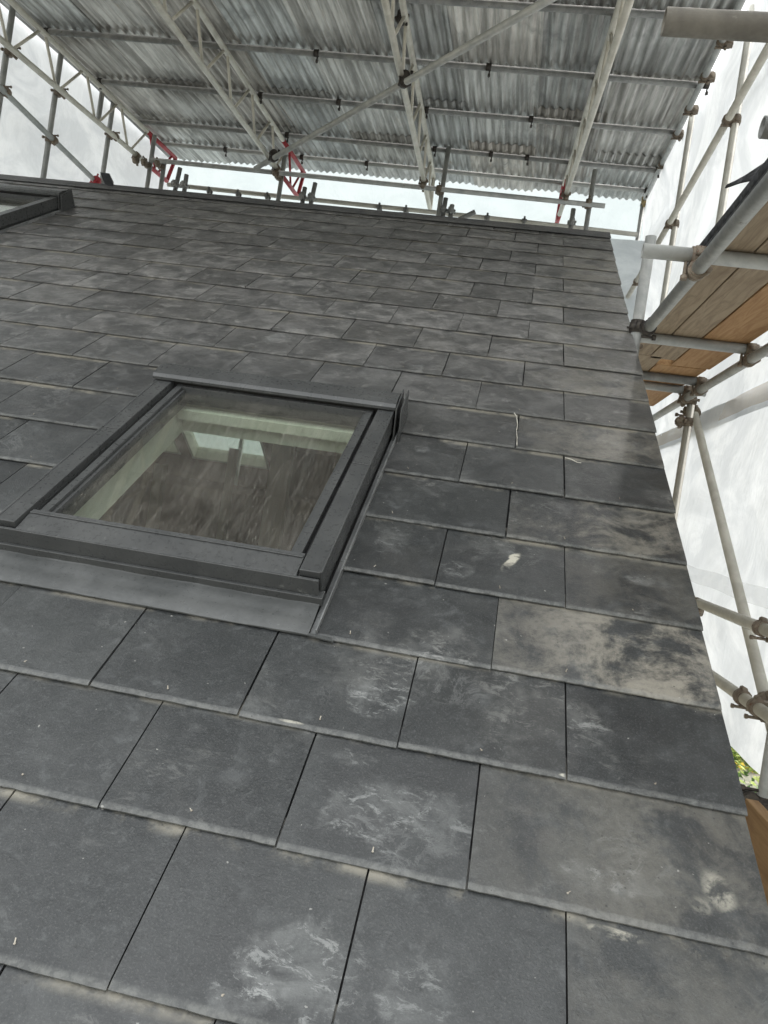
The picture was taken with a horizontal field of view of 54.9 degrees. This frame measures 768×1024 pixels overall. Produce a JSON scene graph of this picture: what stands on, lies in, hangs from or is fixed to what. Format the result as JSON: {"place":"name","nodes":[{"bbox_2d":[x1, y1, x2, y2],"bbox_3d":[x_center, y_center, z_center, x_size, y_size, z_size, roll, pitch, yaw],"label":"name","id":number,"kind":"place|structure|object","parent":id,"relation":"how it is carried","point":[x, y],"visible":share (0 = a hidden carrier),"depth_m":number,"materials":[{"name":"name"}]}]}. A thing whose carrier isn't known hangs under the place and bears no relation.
{"place":"outdoors","nodes":[
{"label":"outdoors","id":0,"kind":"place"},
{"bbox_2d":[694,0,750,104],"label":"sky","id":1,"kind":"structure","parent":0,"point":[747,2],"materials":[{"name":"white"}]},
{"bbox_2d":[735,760,759,787],"bbox_3d":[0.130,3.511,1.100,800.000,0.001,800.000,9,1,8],"label":"ground","id":2,"kind":"structure","parent":0,"point":[748,779],"depth_m":11.74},
{"bbox_2d":[0,5,119,183],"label":"gable scaffold","id":3,"kind":"object","parent":2,"relation":"on","point":[49,136],"visible":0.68,"depth_m":6.61,"materials":[{"name":"grey metal"}]},
{"bbox_2d":[0,174,767,1023],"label":"house","id":4,"kind":"structure","parent":2,"relation":"on","point":[376,684],"depth_m":1.55,"materials":[{"name":"grey stone"}]},
{"bbox_2d":[0,184,76,233],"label":"roof window","id":5,"kind":"structure","parent":4,"relation":"in","point":[19,205],"depth_m":4.62,"materials":[{"name":"grey metal"}]},
{"bbox_2d":[100,172,113,185],"bbox_3d":[-2.001,-2.414,5.381,0.170,0.118,0.072,9,1,42],"label":"felt scrap","id":6,"kind":"object","parent":4,"relation":"on","point":[107,179],"visible":1,"depth_m":5.37,"materials":[{"name":"grey fabric"}]},
{"bbox_2d":[164,440,180,453],"bbox_3d":[-2.289,-0.813,7.891,0.196,0.352,0.431,9,1,8],"label":"rear roof window","id":7,"kind":"structure","parent":4,"relation":"in","point":[172,448],"depth_m":8.02,"materials":[{"name":"glass"}]},
{"bbox_2d":[0,363,408,642],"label":"roof window","id":8,"kind":"structure","parent":4,"relation":"in","point":[53,536],"depth_m":1.80,"materials":[{"name":"grey metal"}]},
{"bbox_2d":[182,431,268,469],"bbox_3d":[-1.644,-0.725,7.783,0.876,0.418,0.531,9,1,8],"label":"rear roof window","id":9,"kind":"structure","parent":4,"relation":"in","point":[203,453],"depth_m":7.97,"materials":[{"name":"white glass"}]},
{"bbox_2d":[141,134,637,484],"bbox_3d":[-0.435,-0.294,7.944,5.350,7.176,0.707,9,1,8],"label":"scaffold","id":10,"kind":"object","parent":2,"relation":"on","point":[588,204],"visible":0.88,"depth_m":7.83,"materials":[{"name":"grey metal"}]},
{"bbox_2d":[169,159,642,455],"bbox_3d":[0.164,-2.010,9.774,7.200,5.900,0.092,9,1,8],"label":"plastic sheeting","id":11,"kind":"object","parent":10,"relation":"attached to","point":[616,213],"visible":0.04,"depth_m":9.80,"materials":[{"name":"white plastic"}]},
{"bbox_2d":[626,4,767,809],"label":"gable scaffold","id":12,"kind":"object","parent":2,"relation":"on","point":[749,27],"visible":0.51,"depth_m":3.25,"materials":[{"name":"grey metal"}]},
{"bbox_2d":[0,0,745,222],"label":"temporary roof","id":13,"kind":"structure","parent":12,"relation":"on","point":[564,98],"depth_m":6.36,"materials":[{"name":"metal"}]},
{"bbox_2d":[0,3,172,189],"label":"plastic sheeting","id":14,"kind":"object","parent":13,"relation":"hanging from","point":[81,137],"visible":0.1,"depth_m":6.96,"materials":[{"name":"white plastic"}]},
{"bbox_2d":[610,238,644,321],"bbox_3d":[2.061,-1.213,7.989,1.150,3.540,0.061,9,1,8],"label":"plastic sheeting","id":15,"kind":"object","parent":12,"relation":"attached to","point":[627,255],"visible":0.02,"depth_m":7.91,"materials":[{"name":"white plastic"}]},
{"bbox_2d":[638,354,659,371],"bbox_3d":[1.556,-0.869,4.979,0.200,0.038,1.890,9,1,8],"label":"scaffold board","id":16,"kind":"object","parent":12,"relation":"on","point":[647,362],"visible":0.11,"depth_m":4.17,"materials":[{"name":"brown wood"}]},
{"bbox_2d":[643,359,706,405],"bbox_3d":[1.782,-0.833,4.862,0.274,0.038,1.360,9,1,8],"label":"scaffold board","id":17,"kind":"object","parent":12,"relation":"on","point":[663,366],"visible":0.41,"depth_m":4.35,"materials":[{"name":"brown wood"}]},
{"bbox_2d":[639,201,767,354],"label":"scaffold board","id":18,"kind":"object","parent":12,"relation":"on","point":[752,236],"visible":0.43,"depth_m":2.79,"materials":[{"name":"brown wood"}]},
{"bbox_2d":[687,158,767,265],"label":"black membrane","id":19,"kind":"object","parent":18,"relation":"attached to","point":[761,172],"visible":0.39,"depth_m":2.21,"materials":[{"name":"black plastic"}]},
{"bbox_2d":[643,0,767,435],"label":"plastic sheeting","id":20,"kind":"object","parent":12,"relation":"attached to","point":[698,214],"visible":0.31,"depth_m":5.37,"materials":[{"name":"white plastic"}]},
{"bbox_2d":[657,402,767,773],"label":"plastic sheeting","id":21,"kind":"object","parent":20,"relation":"hanging from","point":[738,449],"visible":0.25,"depth_m":3.97,"materials":[{"name":"white plastic"}]},
{"bbox_2d":[656,381,767,445],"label":"sheeting tape","id":22,"kind":"object","parent":21,"relation":"attached to","point":[751,397],"visible":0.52,"depth_m":4.14,"materials":[{"name":"white plastic"}]},
{"bbox_2d":[650,238,767,359],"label":"scaffold board","id":23,"kind":"object","parent":12,"relation":"on","point":[734,290],"visible":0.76,"depth_m":3.03,"materials":[{"name":"brown wood"}]},
{"bbox_2d":[725,164,762,187],"bbox_3d":[1.175,-1.022,2.136,0.096,0.204,0.407,8,1,-17],"label":"membrane flap","id":24,"kind":"object","parent":23,"relation":"on","point":[748,177],"visible":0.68,"depth_m":2.24,"materials":[{"name":"black plastic"}]},
{"bbox_2d":[671,282,767,369],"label":"scaffold board","id":25,"kind":"object","parent":12,"relation":"on","point":[746,322],"visible":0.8,"depth_m":3.35,"materials":[{"name":"brown wood"}]},
{"bbox_2d":[745,799,767,904],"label":"toe board","id":26,"kind":"object","parent":12,"relation":"attached to","point":[757,819],"visible":0.49,"depth_m":1.89,"materials":[{"name":"brown wood"}]},
{"bbox_2d":[731,747,752,772],"bbox_3d":[6.044,4.070,12.490,1.375,0.460,1.082,9,1,8],"label":"green bush","id":27,"kind":"object","parent":2,"relation":"on","point":[738,761],"visible":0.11,"depth_m":12.24,"materials":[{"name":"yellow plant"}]},
{"bbox_2d":[735,756,759,792],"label":"grass","id":28,"kind":"structure","parent":2,"relation":"on","point":[754,778],"depth_m":11.60,"materials":[{"name":"green plant"}]}
]}

